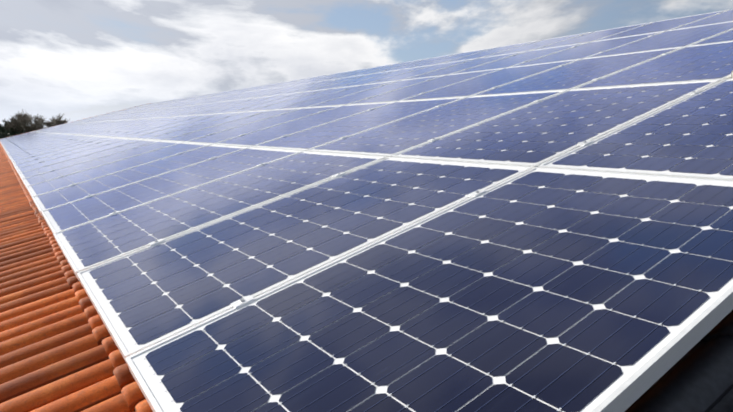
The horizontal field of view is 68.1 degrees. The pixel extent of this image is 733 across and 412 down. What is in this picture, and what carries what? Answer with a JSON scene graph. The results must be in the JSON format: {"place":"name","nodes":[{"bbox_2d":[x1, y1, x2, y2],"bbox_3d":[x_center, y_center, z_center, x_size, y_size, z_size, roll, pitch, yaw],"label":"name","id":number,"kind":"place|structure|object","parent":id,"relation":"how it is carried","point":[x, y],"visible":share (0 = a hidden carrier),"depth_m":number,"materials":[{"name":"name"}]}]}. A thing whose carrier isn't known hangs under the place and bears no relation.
{"place":"outdoors","nodes":[
{"label":"outdoors","id":0,"kind":"place"},
{"bbox_2d":[0,119,21,133],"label":"tree","id":1,"kind":"object","parent":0,"point":[4,121],"visible":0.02,"depth_m":69.17,"materials":[{"name":"green plant"}]},
{"bbox_2d":[0,143,25,196],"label":"eaves roof tiles","id":2,"kind":"object","parent":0,"point":[11,181],"visible":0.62,"depth_m":8.12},
{"bbox_2d":[0,125,28,138],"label":"tree","id":3,"kind":"object","parent":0,"point":[9,133],"visible":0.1,"depth_m":60.78,"materials":[{"name":"green plant"}]},
{"bbox_2d":[3,117,33,133],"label":"tree","id":4,"kind":"object","parent":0,"point":[19,123],"visible":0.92,"depth_m":62.36,"materials":[{"name":"green plant"}]},
{"bbox_2d":[9,109,53,128],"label":"tree","id":5,"kind":"object","parent":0,"point":[20,115],"visible":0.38,"depth_m":79.78,"materials":[{"name":"green plant"}]},
{"bbox_2d":[18,114,46,133],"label":"tree","id":6,"kind":"object","parent":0,"point":[39,123],"visible":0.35,"depth_m":71.94,"materials":[{"name":"green plant"}]},
{"bbox_2d":[44,118,65,127],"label":"tree","id":7,"kind":"object","parent":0,"point":[56,121],"visible":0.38,"depth_m":85.50,"materials":[{"name":"green plant"}]},
{"bbox_2d":[47,114,67,122],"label":"tree","id":8,"kind":"object","parent":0,"point":[63,120],"visible":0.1,"depth_m":102.29,"materials":[{"name":"green plant"}]},
{"bbox_2d":[0,189,152,411],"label":"eaves roof tiles","id":9,"kind":"object","parent":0,"point":[59,351],"visible":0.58,"depth_m":1.96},
{"bbox_2d":[0,0,732,127],"label":"sky","id":10,"kind":"structure","parent":0,"point":[75,59],"materials":[{"name":"white"}]},
{"bbox_2d":[625,310,732,411],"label":"roof tiles","id":11,"kind":"object","parent":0,"point":[698,377],"depth_m":1.04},
{"bbox_3d":[-3.005,-0.967,19.972,18.324,6.633,38.740,-6,10,-34],"label":"barn","id":12,"kind":"object","parent":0,"visible":0},
{"bbox_3d":[-7.346,-2.926,18.161,7.700,0.070,34.710,-23,19,-30],"label":"roof","id":13,"kind":"object","parent":12,"relation":"on","visible":0},
{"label":"mounting rails","id":14,"kind":"object","parent":13,"relation":"on","visible":0},
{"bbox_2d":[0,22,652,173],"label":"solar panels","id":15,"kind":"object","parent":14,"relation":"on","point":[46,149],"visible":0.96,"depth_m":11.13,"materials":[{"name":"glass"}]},
{"bbox_2d":[10,12,721,307],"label":"panel clamps","id":16,"kind":"object","parent":14,"relation":"attached to","point":[242,301],"visible":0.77,"depth_m":3.72,"materials":[{"name":"metal"}]},
{"bbox_2d":[19,9,732,411],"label":"solar panels","id":17,"kind":"object","parent":14,"relation":"on","point":[395,267],"visible":1,"depth_m":1.81,"materials":[{"name":"glass"}]}
]}

